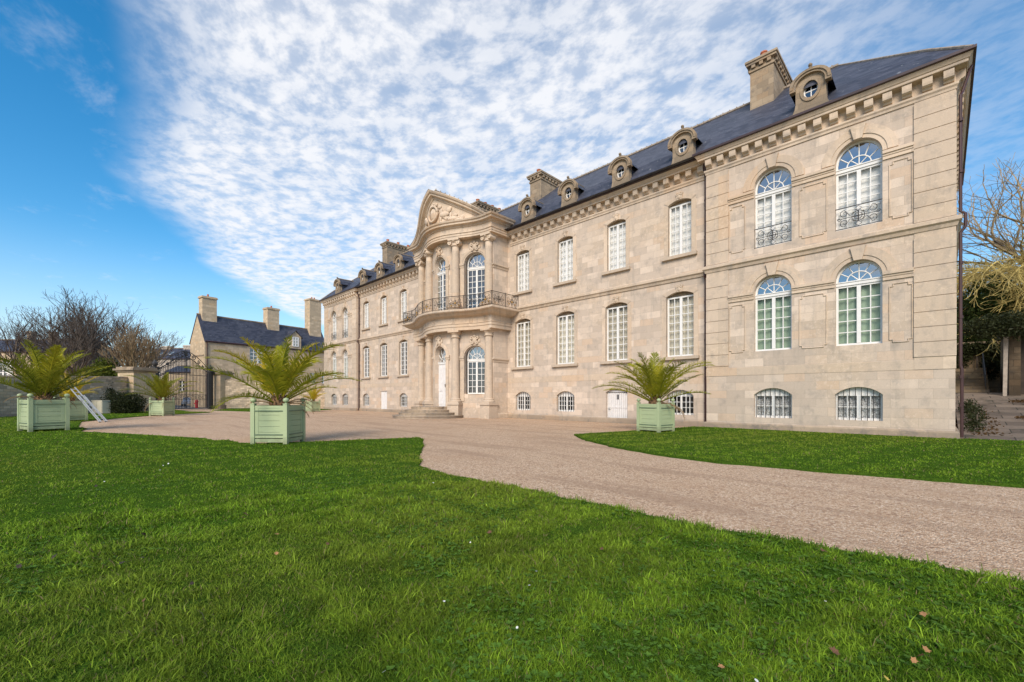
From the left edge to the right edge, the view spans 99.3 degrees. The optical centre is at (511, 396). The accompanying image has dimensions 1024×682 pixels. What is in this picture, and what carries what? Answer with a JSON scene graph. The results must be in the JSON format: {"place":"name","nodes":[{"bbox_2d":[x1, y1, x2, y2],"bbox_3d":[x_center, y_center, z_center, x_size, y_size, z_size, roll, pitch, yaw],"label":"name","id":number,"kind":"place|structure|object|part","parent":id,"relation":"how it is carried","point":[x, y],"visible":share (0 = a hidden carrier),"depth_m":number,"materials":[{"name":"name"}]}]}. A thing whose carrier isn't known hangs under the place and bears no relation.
{"place":"outdoors","nodes":[
{"label":"outdoors","id":0,"kind":"place"},
{"bbox_2d":[175,405,206,408],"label":"street","id":1,"kind":"structure","parent":0,"point":[191,407],"depth_m":61.84,"materials":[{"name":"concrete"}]},
{"bbox_2d":[214,408,331,411],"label":"lawn","id":2,"kind":"structure","parent":0,"point":[243,409],"depth_m":50.48,"materials":[{"name":"green plant"}]},
{"bbox_2d":[0,409,1023,681],"bbox_3d":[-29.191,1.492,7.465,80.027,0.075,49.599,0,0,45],"label":"lawn","id":3,"kind":"structure","parent":0,"point":[242,486],"depth_m":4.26,"materials":[{"name":"green plant"}]},
{"bbox_2d":[17,393,69,431],"bbox_3d":[-20.334,0.652,18.903,1.325,1.606,1.325,0,0,27],"label":"planter box","id":4,"kind":"object","parent":3,"relation":"on","point":[32,414],"visible":0.94,"depth_m":18.56,"materials":[{"name":"green paint"}]},
{"bbox_2d":[0,339,112,408],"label":"palm","id":5,"kind":"object","parent":4,"relation":"in","point":[45,379],"visible":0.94,"depth_m":18.50,"materials":[{"name":"green plant"}]},
{"bbox_2d":[53,397,87,419],"bbox_3d":[-27.194,0.749,26.800,1.219,1.478,1.219,0,0,20],"label":"planter box","id":6,"kind":"object","parent":3,"relation":"on","point":[80,412],"visible":0.3,"depth_m":26.74,"materials":[{"name":"green paint"}]},
{"bbox_2d":[59,372,98,400],"bbox_3d":[-27.205,-0.433,26.771,3.279,2.389,2.922,0,0,41],"label":"palm","id":7,"kind":"object","parent":6,"relation":"in","point":[71,393],"visible":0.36,"depth_m":26.70,"materials":[{"name":"green plant"}]},
{"bbox_2d":[91,400,110,413],"bbox_3d":[-36.349,0.915,38.500,1.560,1.270,0.660,0,0,20],"label":"utility cabinet","id":8,"kind":"object","parent":3,"relation":"on","point":[102,406],"visible":0.67,"depth_m":38.18,"materials":[{"name":"plastic"}]},
{"bbox_3d":[-36.117,0.880,38.082,0.680,0.960,0.023,0,0,20],"label":"door","id":9,"kind":"part","parent":8,"relation":"part of","materials":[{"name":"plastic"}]},
{"bbox_2d":[100,389,147,413],"bbox_3d":[-35.004,0.508,39.463,3.829,2.466,2.888,0,0,25],"label":"dark bush","id":10,"kind":"object","parent":3,"relation":"on","point":[125,403],"visible":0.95,"depth_m":38.93,"materials":[{"name":"green plant"}]},
{"bbox_2d":[829,647,839,654],"bbox_3d":[1.777,1.398,2.398,0.061,0.015,0.049,20,35,31],"label":"fallen leaf","id":11,"kind":"object","parent":3,"relation":"on","point":[834,650],"visible":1,"depth_m":2.40,"materials":[{"name":"brown plant"}]},
{"bbox_2d":[910,657,918,662],"bbox_3d":[2.140,1.399,2.316,0.046,0.009,0.036,-19,35,-32],"label":"fallen leaf","id":12,"kind":"object","parent":3,"relation":"on","point":[913,659],"visible":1,"depth_m":2.31,"materials":[{"name":"brown plant"}]},
{"bbox_2d":[922,645,930,652],"bbox_3d":[2.300,1.399,2.416,0.046,0.010,0.056,34,25,36],"label":"fallen leaf","id":13,"kind":"object","parent":3,"relation":"on","point":[925,648],"visible":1,"depth_m":2.42,"materials":[{"name":"brown plant"}]},
{"bbox_2d":[0,0,1023,366],"label":"sky","id":14,"kind":"structure","parent":0,"point":[159,156],"materials":[{"name":"blue"}]},
{"bbox_2d":[79,408,1023,580],"bbox_3d":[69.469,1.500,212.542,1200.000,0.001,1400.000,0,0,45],"label":"ground","id":15,"kind":"structure","parent":0,"point":[967,526],"depth_m":7.38,"materials":[{"name":"beige gravel"}]},
{"bbox_2d":[0,306,72,374],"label":"bare tree","id":16,"kind":"object","parent":15,"relation":"on","point":[18,348],"visible":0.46,"depth_m":55.75,"materials":[{"name":"brown plant"}]},
{"bbox_2d":[0,301,107,371],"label":"bare tree","id":17,"kind":"object","parent":15,"relation":"on","point":[63,346],"visible":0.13,"depth_m":59.87,"materials":[{"name":"brown plant"}]},
{"bbox_2d":[0,331,119,375],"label":"terrace house","id":18,"kind":"structure","parent":15,"relation":"on","point":[3,355],"depth_m":62.24,"materials":[{"name":"stone"}]},
{"bbox_2d":[0,362,6,374],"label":"window","id":19,"kind":"structure","parent":18,"relation":"in","point":[1,372],"depth_m":62.24,"materials":[{"name":"white paint"}]},
{"bbox_2d":[0,375,127,416],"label":"stone wall","id":20,"kind":"structure","parent":15,"relation":"on","point":[8,407],"depth_m":38.49,"materials":[{"name":"grey stone"}]},
{"bbox_2d":[1,287,149,375],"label":"bare tree","id":21,"kind":"object","parent":15,"relation":"on","point":[80,346],"visible":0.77,"depth_m":52.08,"materials":[{"name":"brown plant"}]},
{"bbox_2d":[22,289,152,373],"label":"bare tree","id":22,"kind":"object","parent":15,"relation":"on","point":[82,315],"visible":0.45,"depth_m":54.95,"materials":[{"name":"brown plant"}]},
{"bbox_2d":[68,386,106,422],"bbox_3d":[-25.069,0.425,25.753,1.842,2.179,0.498,0,0,-5],"label":"ladder","id":23,"kind":"object","parent":15,"relation":"on","point":[93,407],"visible":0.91,"depth_m":25.72,"materials":[{"name":"metal"}]},
{"bbox_2d":[76,357,120,375],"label":"ivy shrub","id":24,"kind":"object","parent":15,"relation":"on","point":[103,363],"visible":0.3,"depth_m":48.43,"materials":[{"name":"green plant"}]},
{"bbox_2d":[97,321,171,374],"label":"bare tree","id":25,"kind":"object","parent":15,"relation":"on","point":[127,351],"visible":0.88,"depth_m":49.10,"materials":[{"name":"brown plant"}]},
{"bbox_2d":[81,303,188,376],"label":"bare tree","id":26,"kind":"object","parent":15,"relation":"on","point":[155,337],"visible":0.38,"depth_m":64.55,"materials":[{"name":"brown plant"}]},
{"bbox_2d":[112,367,159,410],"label":"gate pier","id":27,"kind":"structure","parent":15,"relation":"on","point":[125,371],"depth_m":43.72,"materials":[{"name":"stone"}]},
{"bbox_2d":[149,397,174,415],"bbox_3d":[-27.801,0.762,34.578,1.198,1.452,1.198,0,0,0],"label":"planter box","id":28,"kind":"object","parent":15,"relation":"on","point":[157,408],"visible":0.88,"depth_m":34.05,"materials":[{"name":"green paint"}]},
{"bbox_2d":[120,372,203,408],"bbox_3d":[-27.932,-0.381,34.645,4.935,3.333,4.768,0,0,-5],"label":"palm","id":29,"kind":"object","parent":28,"relation":"in","point":[161,387],"visible":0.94,"depth_m":34.09,"materials":[{"name":"green plant"}]},
{"bbox_2d":[143,345,189,378],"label":"street house","id":30,"kind":"structure","parent":15,"relation":"on","point":[179,350],"depth_m":88.57,"materials":[{"name":"paint"}]},
{"bbox_2d":[164,365,188,404],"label":"house","id":31,"kind":"structure","parent":15,"relation":"on","point":[177,382],"depth_m":78.00,"materials":[{"name":"stone"}]},
{"bbox_2d":[150,350,213,408],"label":"iron gate","id":32,"kind":"structure","parent":15,"relation":"on","point":[209,386],"depth_m":51.38,"materials":[{"name":"black metal"}]},
{"bbox_2d":[213,371,234,408],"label":"gate pier","id":33,"kind":"structure","parent":15,"relation":"on","point":[218,386],"depth_m":55.24,"materials":[{"name":"stone"}]},
{"bbox_2d":[189,294,323,406],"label":"manor house","id":34,"kind":"structure","parent":15,"relation":"on","point":[212,331],"depth_m":66.72,"materials":[{"name":"stone"}]},
{"bbox_2d":[250,348,261,363],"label":"window","id":35,"kind":"structure","parent":34,"relation":"in","point":[252,352],"depth_m":67.71,"materials":[{"name":"white paint"}]},
{"bbox_2d":[225,379,324,408],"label":"stone wall","id":36,"kind":"structure","parent":15,"relation":"on","point":[233,386],"depth_m":56.47,"materials":[{"name":"beige stone"}]},
{"bbox_2d":[250,398,305,443],"bbox_3d":[-7.500,0.755,14.007,1.208,1.465,1.208,0,0,2],"label":"planter box","id":37,"kind":"object","parent":15,"relation":"on","point":[285,423],"visible":0.84,"depth_m":13.47,"materials":[{"name":"green paint"}]},
{"bbox_2d":[184,334,361,416],"bbox_3d":[-7.264,-0.493,13.854,4.691,2.944,5.559,0,0,-13],"label":"palm","id":38,"kind":"object","parent":37,"relation":"in","point":[278,375],"visible":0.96,"depth_m":13.61,"materials":[{"name":"green plant"}]},
{"bbox_2d":[306,399,319,411],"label":"planter box","id":39,"kind":"object","parent":15,"relation":"on","point":[315,405],"visible":0.72,"depth_m":43.73,"materials":[{"name":"green paint"}]},
{"bbox_2d":[296,387,324,403],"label":"palm","id":40,"kind":"object","parent":39,"relation":"in","point":[313,393],"visible":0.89,"depth_m":43.73,"materials":[{"name":"green plant"}]},
{"bbox_2d":[319,44,976,438],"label":"mansion","id":41,"kind":"structure","parent":15,"relation":"on","point":[781,250],"depth_m":20.88,"materials":[{"name":"beige stone"}]},
{"bbox_2d":[331,312,336,340],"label":"window","id":42,"kind":"structure","parent":41,"relation":"in","point":[334,319],"depth_m":51.74,"materials":[{"name":"white paint"}]},
{"bbox_2d":[333,352,336,379],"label":"window","id":43,"kind":"structure","parent":41,"relation":"in","point":[334,359],"depth_m":51.75,"materials":[{"name":"white paint"}]},
{"bbox_2d":[333,394,336,404],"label":"window","id":44,"kind":"structure","parent":41,"relation":"in","point":[334,396],"depth_m":51.70,"materials":[{"name":"white paint"}]},
{"bbox_2d":[342,308,347,337],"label":"window","id":45,"kind":"structure","parent":41,"relation":"in","point":[345,330],"depth_m":49.58,"materials":[{"name":"white paint"}]},
{"bbox_2d":[343,350,347,377],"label":"window","id":46,"kind":"structure","parent":41,"relation":"in","point":[345,357],"depth_m":49.64,"materials":[{"name":"white paint"}]},
{"bbox_2d":[344,394,347,404],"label":"window","id":47,"kind":"structure","parent":41,"relation":"in","point":[345,395],"depth_m":49.49,"materials":[{"name":"white paint"}]},
{"bbox_2d":[361,302,369,330],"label":"window","id":48,"kind":"structure","parent":41,"relation":"in","point":[367,304],"depth_m":46.80,"materials":[{"name":"white paint"}]},
{"bbox_2d":[360,346,370,378],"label":"window","id":49,"kind":"structure","parent":41,"relation":"in","point":[367,377],"depth_m":46.87,"materials":[{"name":"white paint"}]},
{"bbox_2d":[365,394,368,405],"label":"window","id":50,"kind":"structure","parent":41,"relation":"in","point":[366,395],"depth_m":46.49,"materials":[{"name":"white paint"}]},
{"bbox_2d":[378,296,387,326],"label":"window","id":51,"kind":"structure","parent":41,"relation":"in","point":[385,298],"depth_m":44.13,"materials":[{"name":"white paint"}]},
{"bbox_2d":[377,343,388,377],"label":"window","id":52,"kind":"structure","parent":41,"relation":"in","point":[383,376],"depth_m":44.22,"materials":[{"name":"white paint"}]},
{"bbox_2d":[381,391,386,408],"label":"door","id":53,"kind":"structure","parent":41,"relation":"in","point":[383,393],"depth_m":43.99,"materials":[{"name":"paint"}]},
{"bbox_2d":[396,340,408,376],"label":"window","id":54,"kind":"structure","parent":41,"relation":"in","point":[404,341],"depth_m":41.38,"materials":[{"name":"white paint"}]},
{"bbox_2d":[397,290,408,321],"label":"window","id":55,"kind":"structure","parent":41,"relation":"in","point":[404,294],"depth_m":41.49,"materials":[{"name":"white paint"}]},
{"bbox_2d":[400,393,406,406],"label":"window","id":56,"kind":"structure","parent":41,"relation":"in","point":[402,395],"depth_m":41.43,"materials":[{"name":"white paint"}]},
{"bbox_2d":[437,258,445,309],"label":"window","id":57,"kind":"structure","parent":41,"relation":"in","point":[440,273],"depth_m":32.71,"materials":[{"name":"white paint"}]},
{"bbox_2d":[438,347,445,363],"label":"window","id":58,"kind":"structure","parent":41,"relation":"in","point":[444,362],"depth_m":32.93,"materials":[{"name":"white paint"}]},
{"bbox_2d":[439,364,445,405],"bbox_3d":[-5.161,-0.880,32.760,1.500,3.200,0.217,0,0,45],"label":"door","id":59,"kind":"structure","parent":41,"relation":"in","point":[442,367],"depth_m":32.86,"materials":[{"name":"paint"}]},
{"bbox_2d":[467,253,484,307],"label":"window","id":60,"kind":"structure","parent":41,"relation":"in","point":[478,267],"depth_m":31.51,"materials":[{"name":"white paint"}]},
{"bbox_2d":[467,346,484,393],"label":"window","id":61,"kind":"structure","parent":41,"relation":"in","point":[472,360],"depth_m":31.51,"materials":[{"name":"white paint"}]},
{"bbox_2d":[512,251,532,295],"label":"window","id":62,"kind":"structure","parent":41,"relation":"in","point":[523,259],"depth_m":30.54,"materials":[{"name":"white paint"}]},
{"bbox_2d":[511,319,533,369],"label":"window","id":63,"kind":"structure","parent":41,"relation":"in","point":[523,327],"depth_m":30.55,"materials":[{"name":"white paint"}]},
{"bbox_2d":[517,392,529,409],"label":"window","id":64,"kind":"structure","parent":41,"relation":"in","point":[523,394],"depth_m":30.44,"materials":[{"name":"white paint"}]},
{"bbox_2d":[551,312,577,366],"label":"window","id":65,"kind":"structure","parent":41,"relation":"in","point":[565,320],"depth_m":27.99,"materials":[{"name":"white paint"}]},
{"bbox_2d":[553,237,576,286],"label":"window","id":66,"kind":"structure","parent":41,"relation":"in","point":[566,245],"depth_m":27.96,"materials":[{"name":"white paint"}]},
{"bbox_2d":[558,391,573,411],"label":"window","id":67,"kind":"structure","parent":41,"relation":"in","point":[564,394],"depth_m":27.86,"materials":[{"name":"white paint"}]},
{"bbox_2d":[601,220,630,275],"bbox_3d":[6.090,-8.700,25.181,1.820,3.040,0.500,0,0,45],"label":"window","id":68,"kind":"structure","parent":41,"relation":"in","point":[617,231],"depth_m":25.27,"materials":[{"name":"white paint"}]},
{"bbox_2d":[600,303,631,363],"bbox_3d":[6.110,-3.700,25.202,2.040,3.520,0.559,0,0,45],"label":"window","id":69,"kind":"structure","parent":41,"relation":"in","point":[616,313],"depth_m":25.33,"materials":[{"name":"white paint"}]},
{"bbox_2d":[607,389,626,417],"bbox_3d":[6.148,0.500,25.239,1.420,1.960,0.155,0,0,45],"label":"door","id":70,"kind":"structure","parent":41,"relation":"in","point":[616,402],"depth_m":25.22,"materials":[{"name":"paint"}]},
{"bbox_2d":[662,200,697,261],"bbox_3d":[8.735,-8.700,22.566,1.820,3.040,0.500,0,0,45],"label":"window","id":71,"kind":"structure","parent":41,"relation":"in","point":[680,212],"depth_m":22.67,"materials":[{"name":"white paint"}]},
{"bbox_2d":[660,292,699,360],"bbox_3d":[8.756,-3.700,22.587,2.040,3.520,0.559,0,0,45],"label":"window","id":72,"kind":"structure","parent":41,"relation":"in","point":[680,305],"depth_m":22.68,"materials":[{"name":"white paint"}]},
{"bbox_2d":[668,390,693,414],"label":"window","id":73,"kind":"structure","parent":41,"relation":"in","point":[689,395],"depth_m":22.60,"materials":[{"name":"white paint"}]},
{"bbox_2d":[754,168,791,248],"bbox_3d":[11.635,-8.420,19.354,1.504,3.440,0.372,0,0,45],"label":"window","id":74,"kind":"structure","parent":41,"relation":"in","point":[774,206],"depth_m":19.38,"materials":[{"name":"white paint"}]},
{"bbox_2d":[755,275,791,350],"bbox_3d":[11.693,-3.730,19.413,1.460,3.340,0.273,0,0,45],"label":"window","id":75,"kind":"structure","parent":41,"relation":"in","point":[773,310],"depth_m":19.39,"materials":[{"name":"white paint"}]},
{"bbox_2d":[755,388,791,417],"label":"window","id":76,"kind":"structure","parent":41,"relation":"in","point":[770,402],"depth_m":19.36,"materials":[{"name":"white paint"}]},
{"bbox_2d":[835,140,881,230],"bbox_3d":[13.754,-8.420,17.259,1.504,3.440,0.372,0,0,45],"label":"window","id":77,"kind":"structure","parent":41,"relation":"in","point":[859,186],"depth_m":17.28,"materials":[{"name":"white paint"}]},
{"bbox_2d":[836,260,881,345],"bbox_3d":[13.812,-3.730,17.318,1.460,3.340,0.273,0,0,45],"label":"window","id":78,"kind":"structure","parent":41,"relation":"in","point":[859,301],"depth_m":17.30,"materials":[{"name":"white paint"}]},
{"bbox_2d":[836,387,882,420],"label":"window","id":79,"kind":"structure","parent":41,"relation":"in","point":[854,403],"depth_m":17.24,"materials":[{"name":"white paint"}]},
{"bbox_2d":[956,399,989,431],"bbox_3d":[19.301,0.785,18.191,1.012,1.430,6.331,0,0,45],"label":"corner plant","id":80,"kind":"object","parent":15,"relation":"on","point":[971,409],"visible":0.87,"depth_m":17.79,"materials":[{"name":"green plant"}]},
{"bbox_2d":[957,341,999,392],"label":"retaining wall","id":81,"kind":"structure","parent":15,"relation":"on","point":[994,385],"depth_m":27.96,"materials":[{"name":"stone"}]},
{"bbox_2d":[956,341,999,380],"bbox_3d":[30.118,-1.061,28.160,5.205,5.123,0.966,0,0,45],"label":"wall ivy","id":82,"kind":"object","parent":81,"relation":"attached to","point":[969,350],"depth_m":27.80,"materials":[{"name":"green plant"}]},
{"bbox_2d":[574,427,1023,487],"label":"lawn","id":83,"kind":"structure","parent":0,"point":[911,477],"depth_m":11.29,"materials":[{"name":"green plant"}]},
{"bbox_2d":[636,398,674,432],"bbox_3d":[6.052,0.755,18.343,1.155,1.401,1.155,0,0,-37],"label":"planter box","id":84,"kind":"object","parent":83,"relation":"on","point":[659,417],"visible":0.93,"depth_m":18.00,"materials":[{"name":"green paint"}]},
{"bbox_2d":[593,351,713,419],"bbox_3d":[5.826,-0.497,18.331,5.252,3.167,4.490,0,0,-30],"label":"palm","id":85,"kind":"object","parent":84,"relation":"in","point":[654,386],"visible":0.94,"depth_m":18.02,"materials":[{"name":"green plant"}]},
{"bbox_2d":[955,392,1023,440],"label":"steps","id":86,"kind":"structure","parent":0,"point":[1005,412],"depth_m":18.84,"materials":[{"name":"grey stone"}]},
{"bbox_2d":[955,368,988,392],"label":"stone stairs","id":87,"kind":"structure","parent":86,"relation":"on","point":[974,380],"depth_m":25.53,"materials":[{"name":"beige stone"}]},
{"bbox_2d":[982,353,986,389],"bbox_3d":[27.553,-1.463,25.386,0.057,2.426,2.676,0,0,45],"label":"stair rail","id":88,"kind":"object","parent":87,"relation":"on","point":[984,367],"visible":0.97,"depth_m":25.11,"materials":[{"name":"metal"}]},
{"bbox_2d":[955,398,1023,435],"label":"shrub","id":89,"kind":"object","parent":86,"relation":"on","point":[1017,417],"visible":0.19,"depth_m":17.21,"materials":[{"name":"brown plant"}]},
{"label":"bank","id":90,"kind":"structure","parent":0,"visible":0},
{"bbox_2d":[957,273,1020,347],"bbox_3d":[30.716,-5.538,29.553,3.453,5.136,4.838,0,0,-9],"label":"evergreen shrub","id":91,"kind":"object","parent":90,"relation":"on","point":[974,308],"visible":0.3,"depth_m":28.48,"materials":[{"name":"green plant"}]},
{"bbox_2d":[957,154,1023,361],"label":"spreading tree","id":92,"kind":"object","parent":90,"relation":"on","point":[1007,269],"visible":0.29,"depth_m":30.60,"materials":[{"name":"brown plant"}]},
{"bbox_2d":[986,283,1023,338],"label":"evergreen shrub","id":93,"kind":"object","parent":90,"relation":"on","point":[1013,297],"visible":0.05,"depth_m":29.48,"materials":[{"name":"green plant"}]},
{"bbox_2d":[993,295,1023,339],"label":"evergreen shrub","id":94,"kind":"object","parent":90,"relation":"on","point":[1015,308],"depth_m":28.82,"materials":[{"name":"green plant"}]},
{"bbox_2d":[996,327,1023,395],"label":"garden shed","id":95,"kind":"structure","parent":90,"relation":"on","point":[1011,367],"depth_m":22.83,"materials":[{"name":"stone"}]},
{"bbox_2d":[957,309,1023,341],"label":"overhanging shrub","id":96,"kind":"object","parent":95,"relation":"on","point":[993,327],"visible":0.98,"depth_m":22.72,"materials":[{"name":"green plant"}]},
{"bbox_2d":[1021,333,1023,393],"bbox_3d":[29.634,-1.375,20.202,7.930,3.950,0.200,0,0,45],"label":"door","id":97,"kind":"structure","parent":95,"relation":"in","point":[1022,341],"depth_m":22.85,"materials":[{"name":"brown wood"}]}
]}

